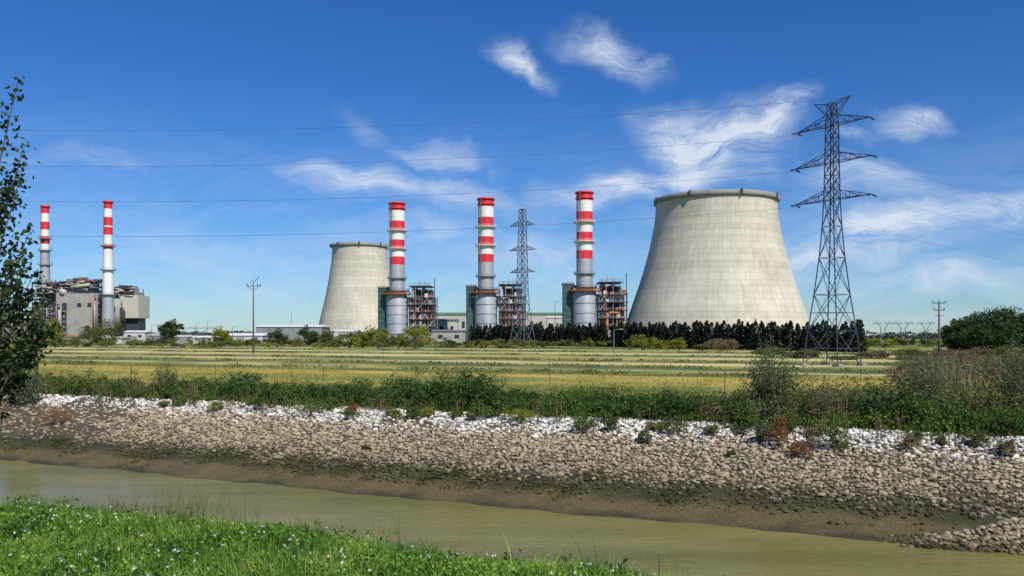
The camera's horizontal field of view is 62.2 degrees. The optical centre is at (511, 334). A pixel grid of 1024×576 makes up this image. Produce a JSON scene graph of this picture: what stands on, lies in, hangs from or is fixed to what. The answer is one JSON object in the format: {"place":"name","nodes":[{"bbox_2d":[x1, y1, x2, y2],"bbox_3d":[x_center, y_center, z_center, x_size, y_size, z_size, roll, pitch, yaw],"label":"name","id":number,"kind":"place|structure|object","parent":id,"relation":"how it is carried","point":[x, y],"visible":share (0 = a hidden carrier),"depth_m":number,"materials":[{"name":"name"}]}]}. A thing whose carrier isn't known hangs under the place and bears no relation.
{"place":"outdoors","nodes":[
{"label":"outdoors","id":0,"kind":"place"},
{"bbox_2d":[229,333,270,343],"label":"white warehouse","id":1,"kind":"structure","parent":0,"point":[247,336],"depth_m":400.00,"materials":[{"name":"paint"}]},
{"bbox_2d":[256,325,329,339],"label":"white warehouse","id":2,"kind":"structure","parent":0,"point":[291,330],"depth_m":430.00,"materials":[{"name":"paint"}]},
{"bbox_2d":[25,480,575,565],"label":"tall seed grass","id":3,"kind":"structure","parent":0,"point":[196,515],"depth_m":10.90,"materials":[{"name":"green plant"}]},
{"bbox_2d":[436,319,458,329],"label":"office building","id":4,"kind":"structure","parent":0,"point":[447,324],"depth_m":500.00,"materials":[{"name":"white paint"}]},
{"bbox_2d":[431,330,466,345],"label":"control building","id":5,"kind":"structure","parent":0,"point":[458,336],"depth_m":330.00,"materials":[{"name":"white paint"}]},
{"bbox_2d":[436,313,465,329],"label":"office building","id":6,"kind":"structure","parent":0,"point":[461,317],"depth_m":520.00,"materials":[{"name":"white paint"}]},
{"bbox_2d":[0,338,1023,575],"bbox_3d":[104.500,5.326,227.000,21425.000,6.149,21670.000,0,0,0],"label":"ground","id":7,"kind":"structure","parent":0,"point":[632,504],"depth_m":45.68,"materials":[{"name":"soil"}]},
{"bbox_2d":[9,370,49,406],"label":"tall shrub","id":8,"kind":"object","parent":7,"relation":"on","point":[26,395],"visible":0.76,"depth_m":59.85,"materials":[{"name":"green plant"}]},
{"bbox_2d":[0,76,69,422],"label":"poplar tree","id":9,"kind":"object","parent":7,"relation":"on","point":[18,360],"visible":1,"depth_m":11.45,"materials":[{"name":"green plant"}]},
{"bbox_2d":[37,205,52,301],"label":"slim chimney","id":10,"kind":"object","parent":7,"relation":"on","point":[45,264],"visible":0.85,"depth_m":542.80,"materials":[{"name":"red paint"}]},
{"bbox_2d":[44,318,64,338],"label":"bush","id":11,"kind":"object","parent":7,"relation":"on","point":[61,335],"visible":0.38,"depth_m":359.17,"materials":[{"name":"green plant"}]},
{"bbox_2d":[42,406,75,424],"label":"shrub","id":12,"kind":"object","parent":7,"relation":"on","point":[57,415],"visible":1,"depth_m":55.41,"materials":[{"name":"brown plant"}]},
{"bbox_2d":[2,277,149,341],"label":"old power plant building","id":13,"kind":"structure","parent":7,"relation":"on","point":[77,304],"depth_m":520.00,"materials":[{"name":"concrete"}]},
{"bbox_2d":[76,325,107,344],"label":"bush","id":14,"kind":"object","parent":7,"relation":"on","point":[85,335],"visible":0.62,"depth_m":344.16,"materials":[{"name":"green plant"}]},
{"bbox_2d":[89,317,125,345],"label":"bush","id":15,"kind":"object","parent":7,"relation":"on","point":[110,331],"visible":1,"depth_m":338.32,"materials":[{"name":"green plant"}]},
{"bbox_2d":[99,200,116,335],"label":"slim chimney","id":16,"kind":"object","parent":7,"relation":"on","point":[107,292],"visible":0.98,"depth_m":502.63,"materials":[{"name":"red paint"}]},
{"bbox_2d":[20,373,242,398],"bbox_3d":[-40.616,3.846,69.615,45.004,1.572,8.888,0,0,24],"label":"bank greenery","id":17,"kind":"object","parent":7,"relation":"on","point":[75,386],"visible":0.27,"depth_m":62.24,"materials":[{"name":"green plant"}]},
{"bbox_2d":[124,330,152,342],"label":"farm shed","id":18,"kind":"structure","parent":7,"relation":"on","point":[136,334],"depth_m":440.00,"materials":[{"name":"white paint"}]},
{"bbox_2d":[154,353,177,392],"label":"tall shrub","id":19,"kind":"object","parent":7,"relation":"on","point":[158,374],"visible":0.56,"depth_m":60.03,"materials":[{"name":"green plant"}]},
{"bbox_2d":[157,319,184,342],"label":"dark tree","id":20,"kind":"object","parent":7,"relation":"on","point":[164,328],"visible":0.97,"depth_m":417.81,"materials":[{"name":"green plant"}]},
{"bbox_2d":[211,326,230,346],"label":"bush","id":21,"kind":"object","parent":7,"relation":"on","point":[224,336],"visible":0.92,"depth_m":299.44,"materials":[{"name":"green plant"}]},
{"bbox_2d":[267,327,289,347],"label":"bush","id":22,"kind":"object","parent":7,"relation":"on","point":[277,334],"visible":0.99,"depth_m":288.95,"materials":[{"name":"green plant"}]},
{"bbox_2d":[296,325,319,345],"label":"bush","id":23,"kind":"object","parent":7,"relation":"on","point":[311,335],"visible":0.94,"depth_m":328.94,"materials":[{"name":"green plant"}]},
{"bbox_2d":[284,397,332,417],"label":"shrub","id":24,"kind":"object","parent":7,"relation":"on","point":[311,404],"visible":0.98,"depth_m":50.68,"materials":[{"name":"green plant"}]},
{"bbox_2d":[2,499,655,575],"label":"clover flowers","id":25,"kind":"object","parent":7,"relation":"on","point":[174,549],"visible":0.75,"depth_m":8.77,"materials":[{"name":"white plant"}]},
{"bbox_2d":[336,331,358,347],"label":"bush","id":26,"kind":"object","parent":7,"relation":"on","point":[347,336],"visible":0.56,"depth_m":279.06,"materials":[{"name":"green plant"}]},
{"bbox_2d":[319,241,388,337],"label":"cooling tower","id":27,"kind":"structure","parent":7,"relation":"on","point":[359,273],"depth_m":628.41,"materials":[{"name":"concrete"}]},
{"bbox_2d":[349,331,371,347],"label":"bush","id":28,"kind":"object","parent":7,"relation":"on","point":[362,336],"visible":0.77,"depth_m":274.19,"materials":[{"name":"green plant"}]},
{"bbox_2d":[0,495,725,575],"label":"broadleaf weeds","id":29,"kind":"object","parent":7,"relation":"on","point":[105,547],"visible":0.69,"depth_m":9.18,"materials":[{"name":"green plant"}]},
{"bbox_2d":[363,325,390,348],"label":"bush","id":30,"kind":"object","parent":7,"relation":"on","point":[372,333],"visible":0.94,"depth_m":269.42,"materials":[{"name":"green plant"}]},
{"bbox_2d":[382,202,411,332],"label":"striped chimney","id":31,"kind":"object","parent":7,"relation":"on","point":[396,309],"visible":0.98,"depth_m":461.07,"materials":[{"name":"red paint"}]},
{"bbox_2d":[388,333,408,348],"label":"bush","id":32,"kind":"object","parent":7,"relation":"on","point":[394,340],"visible":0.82,"depth_m":264.31,"materials":[{"name":"green plant"}]},
{"bbox_2d":[377,278,437,342],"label":"boiler structure","id":33,"kind":"object","parent":7,"relation":"on","point":[422,307],"visible":0.75,"depth_m":464.00,"materials":[{"name":"metal"}]},
{"bbox_2d":[397,323,431,348],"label":"bush","id":34,"kind":"object","parent":7,"relation":"on","point":[414,332],"visible":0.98,"depth_m":259.70,"materials":[{"name":"green plant"}]},
{"bbox_2d":[0,429,849,513],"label":"tide line algae","id":35,"kind":"object","parent":7,"relation":"on","point":[154,452],"visible":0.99,"depth_m":41.71,"materials":[{"name":"plant"}]},
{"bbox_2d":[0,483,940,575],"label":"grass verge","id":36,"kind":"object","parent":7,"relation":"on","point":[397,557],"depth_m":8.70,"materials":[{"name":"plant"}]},
{"bbox_2d":[6,336,947,348],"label":"field edge bushes","id":37,"kind":"object","parent":7,"relation":"on","point":[74,342],"depth_m":293.92,"materials":[{"name":"plant"}]},
{"bbox_2d":[471,197,500,330],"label":"striped chimney","id":38,"kind":"object","parent":7,"relation":"on","point":[485,304],"visible":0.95,"depth_m":445.99,"materials":[{"name":"red paint"}]},
{"bbox_2d":[465,276,526,341],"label":"boiler structure","id":39,"kind":"object","parent":7,"relation":"on","point":[506,306],"visible":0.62,"depth_m":449.00,"materials":[{"name":"metal"}]},
{"bbox_2d":[7,344,985,380],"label":"ditch grass","id":40,"kind":"structure","parent":7,"relation":"on","point":[452,368],"depth_m":142.78,"materials":[{"name":"green plant"}]},
{"bbox_2d":[0,393,1023,530],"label":"riprap stones","id":41,"kind":"object","parent":7,"relation":"on","point":[183,430],"visible":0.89,"depth_m":41.00,"materials":[{"name":"stone"}]},
{"bbox_2d":[102,385,923,439],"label":"overhanging weeds","id":42,"kind":"object","parent":7,"relation":"on","point":[413,413],"visible":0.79,"depth_m":42.21,"materials":[{"name":"green plant"}]},
{"bbox_2d":[7,375,1023,445],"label":"bank weeds","id":43,"kind":"object","parent":7,"relation":"on","point":[580,403],"visible":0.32,"depth_m":45.40,"materials":[{"name":"green plant"}]},
{"bbox_2d":[7,368,1023,444],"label":"dry weeds","id":44,"kind":"object","parent":7,"relation":"on","point":[387,406],"visible":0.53,"depth_m":48.21,"materials":[{"name":"green plant"}]},
{"bbox_2d":[502,408,535,423],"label":"shrub","id":45,"kind":"object","parent":7,"relation":"on","point":[527,414],"visible":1,"depth_m":45.40,"materials":[{"name":"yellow plant"}]},
{"bbox_2d":[17,366,1022,435],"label":"bramble thicket","id":46,"kind":"object","parent":7,"relation":"on","point":[474,387],"visible":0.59,"depth_m":48.50,"materials":[{"name":"green plant"}]},
{"bbox_2d":[509,208,534,344],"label":"electricity pylon","id":47,"kind":"object","parent":7,"relation":"on","point":[522,261],"visible":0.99,"depth_m":299.72,"materials":[{"name":"metal"}]},
{"bbox_2d":[21,368,1023,427],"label":"tall weed thicket","id":48,"kind":"object","parent":7,"relation":"on","point":[90,380],"visible":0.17,"depth_m":50.40,"materials":[{"name":"green plant"}]},
{"bbox_2d":[153,330,944,338],"bbox_3d":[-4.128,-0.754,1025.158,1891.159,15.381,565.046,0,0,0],"label":"distant trees","id":49,"kind":"object","parent":7,"relation":"on","point":[902,335],"visible":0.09,"depth_m":848.79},
{"bbox_2d":[569,191,598,327],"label":"striped chimney","id":50,"kind":"object","parent":7,"relation":"on","point":[584,303],"visible":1,"depth_m":426.03,"materials":[{"name":"red paint"}]},
{"bbox_2d":[571,416,596,433],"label":"shrub","id":51,"kind":"object","parent":7,"relation":"on","point":[579,423],"visible":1,"depth_m":43.10,"materials":[{"name":"green plant"}]},
{"bbox_2d":[561,274,627,341],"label":"boiler structure","id":52,"kind":"object","parent":7,"relation":"on","point":[610,304],"visible":0.68,"depth_m":429.94,"materials":[{"name":"metal"}]},
{"bbox_2d":[603,414,617,432],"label":"shrub","id":53,"kind":"object","parent":7,"relation":"on","point":[612,421],"visible":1,"depth_m":42.67,"materials":[{"name":"green plant"}]},
{"bbox_2d":[622,334,658,349],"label":"bush","id":54,"kind":"object","parent":7,"relation":"on","point":[638,340],"visible":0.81,"depth_m":238.55,"materials":[{"name":"green plant"}]},
{"bbox_2d":[648,339,669,349],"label":"bush","id":55,"kind":"object","parent":7,"relation":"on","point":[662,344],"visible":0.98,"depth_m":236.69,"materials":[{"name":"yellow plant"}]},
{"bbox_2d":[468,318,868,351],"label":"conifer hedge","id":56,"kind":"object","parent":7,"relation":"on","point":[749,339],"visible":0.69,"depth_m":261.63,"materials":[{"name":"green plant"}]},
{"bbox_2d":[659,417,687,435],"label":"shrub","id":57,"kind":"object","parent":7,"relation":"on","point":[671,423],"visible":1,"depth_m":41.53,"materials":[{"name":"green plant"}]},
{"bbox_2d":[669,337,686,350],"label":"bush","id":58,"kind":"object","parent":7,"relation":"on","point":[677,342],"visible":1,"depth_m":234.19,"materials":[{"name":"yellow plant"}]},
{"bbox_2d":[627,188,810,341],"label":"cooling tower","id":59,"kind":"structure","parent":7,"relation":"on","point":[711,265],"depth_m":399.65,"materials":[{"name":"concrete"}]},
{"bbox_2d":[705,338,742,350],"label":"bush","id":60,"kind":"object","parent":7,"relation":"on","point":[714,345],"visible":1,"depth_m":228.69,"materials":[{"name":"brown plant"}]},
{"bbox_2d":[725,381,753,426],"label":"tall shrub","id":61,"kind":"object","parent":7,"relation":"on","point":[742,407],"visible":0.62,"depth_m":41.96,"materials":[{"name":"green plant"}]},
{"bbox_2d":[735,335,783,403],"bbox_3d":[12.928,2.259,43.644,2.361,4.519,2.162,0,0,-31],"label":"tall shrub","id":62,"kind":"object","parent":7,"relation":"on","point":[756,386],"visible":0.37,"depth_m":43.38,"materials":[{"name":"green plant"}]},
{"bbox_2d":[751,420,775,441],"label":"shrub","id":63,"kind":"object","parent":7,"relation":"on","point":[764,428],"visible":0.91,"depth_m":39.46,"materials":[{"name":"green plant"}]},
{"bbox_2d":[508,378,1023,434],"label":"green tangle","id":64,"kind":"object","parent":7,"relation":"on","point":[708,397],"visible":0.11,"depth_m":47.04,"materials":[{"name":"green plant"}]},
{"bbox_2d":[750,346,789,356],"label":"bush","id":65,"kind":"object","parent":7,"relation":"on","point":[765,348],"visible":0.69,"depth_m":168.87,"materials":[{"name":"green plant"}]},
{"bbox_2d":[736,381,808,426],"bbox_3d":[12.726,3.435,41.407,3.463,2.177,3.432,0,0,0],"label":"tall shrub","id":66,"kind":"object","parent":7,"relation":"on","point":[766,411],"visible":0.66,"depth_m":41.20,"materials":[{"name":"green plant"}]},
{"bbox_2d":[745,318,806,405],"bbox_3d":[13.371,1.797,43.080,2.773,5.449,2.881,0,0,34],"label":"tall shrub","id":67,"kind":"object","parent":7,"relation":"on","point":[771,371],"visible":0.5,"depth_m":42.80,"materials":[{"name":"green plant"}]},
{"bbox_2d":[765,416,790,446],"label":"shrub","id":68,"kind":"object","parent":7,"relation":"on","point":[777,428],"visible":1,"depth_m":38.88,"materials":[{"name":"brown plant"}]},
{"bbox_2d":[755,362,817,419],"bbox_3d":[13.595,2.931,42.041,2.527,3.213,3.055,0,0,-17],"label":"tall shrub","id":69,"kind":"object","parent":7,"relation":"on","point":[794,402],"visible":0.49,"depth_m":41.64,"materials":[{"name":"green plant"}]},
{"bbox_2d":[788,440,814,458],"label":"shrub","id":70,"kind":"object","parent":7,"relation":"on","point":[802,447],"visible":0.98,"depth_m":37.61,"materials":[{"name":"brown plant"}]},
{"bbox_2d":[789,348,820,356],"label":"bush","id":71,"kind":"object","parent":7,"relation":"on","point":[808,352],"visible":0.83,"depth_m":158.97,"materials":[{"name":"green plant"}]},
{"bbox_2d":[803,422,831,448],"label":"shrub","id":72,"kind":"object","parent":7,"relation":"on","point":[815,431],"visible":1,"depth_m":38.17,"materials":[{"name":"brown plant"}]},
{"bbox_2d":[800,364,840,427],"bbox_3d":[14.874,2.977,41.063,1.792,3.104,1.829,0,0,0],"label":"tall shrub","id":73,"kind":"object","parent":7,"relation":"on","point":[825,398],"visible":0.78,"depth_m":40.91,"materials":[{"name":"green plant"}]},
{"bbox_2d":[643,386,1015,434],"bbox_3d":[26.151,3.495,40.090,38.902,2.286,10.863,0,0,26],"label":"dry bush thicket","id":74,"kind":"object","parent":7,"relation":"on","point":[912,422],"visible":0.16,"depth_m":42.48,"materials":[{"name":"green plant"}]},
{"bbox_2d":[790,95,876,366],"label":"electricity pylon","id":75,"kind":"object","parent":7,"relation":"on","point":[831,107],"visible":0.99,"depth_m":121.78,"materials":[{"name":"metal"}]},
{"bbox_2d":[0,97,1022,264],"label":"power lines","id":76,"kind":"object","parent":75,"relation":"attached to","point":[467,193],"visible":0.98,"depth_m":129.03,"materials":[{"name":"metal"}]},
{"bbox_2d":[826,421,849,450],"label":"shrub","id":77,"kind":"object","parent":7,"relation":"on","point":[834,440],"visible":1,"depth_m":37.76,"materials":[{"name":"green plant"}]},
{"bbox_2d":[842,373,884,423],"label":"tall shrub","id":78,"kind":"object","parent":7,"relation":"on","point":[857,393],"visible":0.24,"depth_m":41.96,"materials":[{"name":"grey plant"}]},
{"bbox_2d":[748,372,996,429],"bbox_3d":[31.125,3.473,40.893,38.818,2.357,17.127,0,0,26],"label":"green bush thicket","id":79,"kind":"object","parent":7,"relation":"on","point":[919,408],"visible":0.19,"depth_m":41.87,"materials":[{"name":"green plant"}]},
{"bbox_2d":[854,350,894,357],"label":"bush","id":80,"kind":"object","parent":7,"relation":"on","point":[877,354],"visible":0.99,"depth_m":158.51,"materials":[{"name":"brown plant"}]},
{"bbox_2d":[867,366,900,404],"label":"tall shrub","id":81,"kind":"object","parent":7,"relation":"on","point":[886,393],"visible":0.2,"depth_m":43.92,"materials":[{"name":"green plant"}]},
{"bbox_2d":[901,433,921,449],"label":"shrub","id":82,"kind":"object","parent":7,"relation":"on","point":[908,439],"visible":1,"depth_m":37.10,"materials":[{"name":"brown plant"}]},
{"bbox_2d":[897,355,929,397],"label":"tall shrub","id":83,"kind":"object","parent":7,"relation":"on","point":[904,383],"visible":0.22,"depth_m":45.89,"materials":[{"name":"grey plant"}]},
{"bbox_2d":[891,347,937,359],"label":"bush","id":84,"kind":"object","parent":7,"relation":"on","point":[906,351],"visible":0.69,"depth_m":148.87,"materials":[{"name":"green plant"}]},
{"bbox_2d":[897,344,957,403],"bbox_3d":[21.297,2.478,43.925,2.845,4.079,2.684,0,0,-41],"label":"tall shrub","id":85,"kind":"object","parent":7,"relation":"on","point":[922,387],"visible":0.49,"depth_m":43.92,"materials":[{"name":"green plant"}]},
{"bbox_2d":[927,364,961,404],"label":"tall shrub","id":86,"kind":"object","parent":7,"relation":"on","point":[948,394],"visible":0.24,"depth_m":43.11,"materials":[{"name":"green plant"}]},
{"bbox_2d":[937,318,962,349],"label":"broadleaf tree","id":87,"kind":"object","parent":7,"relation":"on","point":[944,332],"visible":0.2,"depth_m":211.78,"materials":[{"name":"green plant"}]},
{"bbox_2d":[877,517,1023,554],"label":"stone spur","id":88,"kind":"structure","parent":7,"relation":"on","point":[1006,538],"depth_m":29.61,"materials":[{"name":"stone"}]},
{"bbox_2d":[884,350,1023,385],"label":"dry scrub","id":89,"kind":"object","parent":7,"relation":"on","point":[901,370],"visible":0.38,"depth_m":77.99,"materials":[{"name":"brown plant"}]},
{"bbox_2d":[886,349,1023,381],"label":"reed bed bushes","id":90,"kind":"object","parent":7,"relation":"on","point":[989,356],"visible":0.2,"depth_m":89.49,"materials":[{"name":"grey plant"}]},
{"bbox_2d":[944,311,988,351],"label":"broadleaf tree","id":91,"kind":"object","parent":7,"relation":"on","point":[957,327],"visible":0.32,"depth_m":205.15,"materials":[{"name":"green plant"}]},
{"bbox_2d":[911,350,1023,391],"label":"reed bed","id":92,"kind":"object","parent":7,"relation":"on","point":[947,358],"visible":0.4,"depth_m":71.01,"materials":[{"name":"plant"}]},
{"bbox_2d":[958,379,992,429],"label":"tall shrub","id":93,"kind":"object","parent":7,"relation":"on","point":[967,397],"visible":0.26,"depth_m":39.86,"materials":[{"name":"green plant"}]},
{"bbox_2d":[946,323,1010,349],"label":"broadleaf tree","id":94,"kind":"object","parent":7,"relation":"on","point":[980,329],"visible":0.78,"depth_m":188.20,"materials":[{"name":"green plant"}]},
{"bbox_2d":[965,429,994,446],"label":"shrub","id":95,"kind":"object","parent":7,"relation":"on","point":[977,436],"visible":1,"depth_m":36.47,"materials":[{"name":"green plant"}]},
{"bbox_2d":[961,344,1002,357],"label":"bush","id":96,"kind":"object","parent":7,"relation":"on","point":[980,351],"visible":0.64,"depth_m":129.29,"materials":[{"name":"green plant"}]},
{"bbox_2d":[959,305,1017,333],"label":"broadleaf tree","id":97,"kind":"object","parent":7,"relation":"on","point":[980,320],"visible":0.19,"depth_m":199.39,"materials":[{"name":"green plant"}]},
{"bbox_2d":[967,322,1023,350],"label":"broadleaf tree","id":98,"kind":"object","parent":7,"relation":"on","point":[1007,325],"visible":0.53,"depth_m":185.30,"materials":[{"name":"green plant"}]},
{"bbox_2d":[974,306,1023,328],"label":"broadleaf tree","id":99,"kind":"object","parent":7,"relation":"on","point":[1007,311],"visible":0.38,"depth_m":196.45,"materials":[{"name":"green plant"}]},
{"bbox_2d":[983,357,1016,409],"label":"tall shrub","id":100,"kind":"object","parent":7,"relation":"on","point":[995,386],"visible":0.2,"depth_m":41.91,"materials":[{"name":"green plant"}]},
{"bbox_2d":[991,439,1016,456],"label":"shrub","id":101,"kind":"object","parent":7,"relation":"on","point":[1008,447],"visible":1,"depth_m":35.52,"materials":[{"name":"brown plant"}]},
{"bbox_2d":[987,345,1023,356],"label":"bush","id":102,"kind":"object","parent":7,"relation":"on","point":[998,352],"visible":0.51,"depth_m":125.00,"materials":[{"name":"green plant"}]},
{"bbox_2d":[988,321,1023,351],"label":"broadleaf tree","id":103,"kind":"object","parent":7,"relation":"on","point":[1019,339],"visible":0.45,"depth_m":183.86,"materials":[{"name":"green plant"}]},
{"bbox_2d":[994,332,1023,412],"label":"tall shrub","id":104,"kind":"object","parent":7,"relation":"on","point":[1015,391],"visible":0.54,"depth_m":41.02,"materials":[{"name":"green plant"}]},
{"bbox_2d":[0,460,1023,575],"bbox_3d":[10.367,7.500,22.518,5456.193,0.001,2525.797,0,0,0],"label":"river water","id":105,"kind":"structure","parent":0,"point":[718,550],"depth_m":32.46,"materials":[{"name":"liquid"}]},
{"bbox_2d":[0,0,1023,333],"label":"sky","id":106,"kind":"structure","parent":0,"point":[107,82],"materials":[{"name":"blue"}]},
{"bbox_2d":[25,363,1016,399],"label":"field grass","id":107,"kind":"structure","parent":0,"point":[360,376],"depth_m":88.69,"materials":[{"name":"plant"}]},
{"bbox_2d":[527,313,561,328],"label":"office building","id":108,"kind":"structure","parent":0,"point":[540,318],"depth_m":540.00,"materials":[{"name":"white paint"}]},
{"bbox_2d":[546,316,561,330],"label":"office building","id":109,"kind":"structure","parent":0,"point":[553,320],"depth_m":520.00,"materials":[{"name":"white paint"}]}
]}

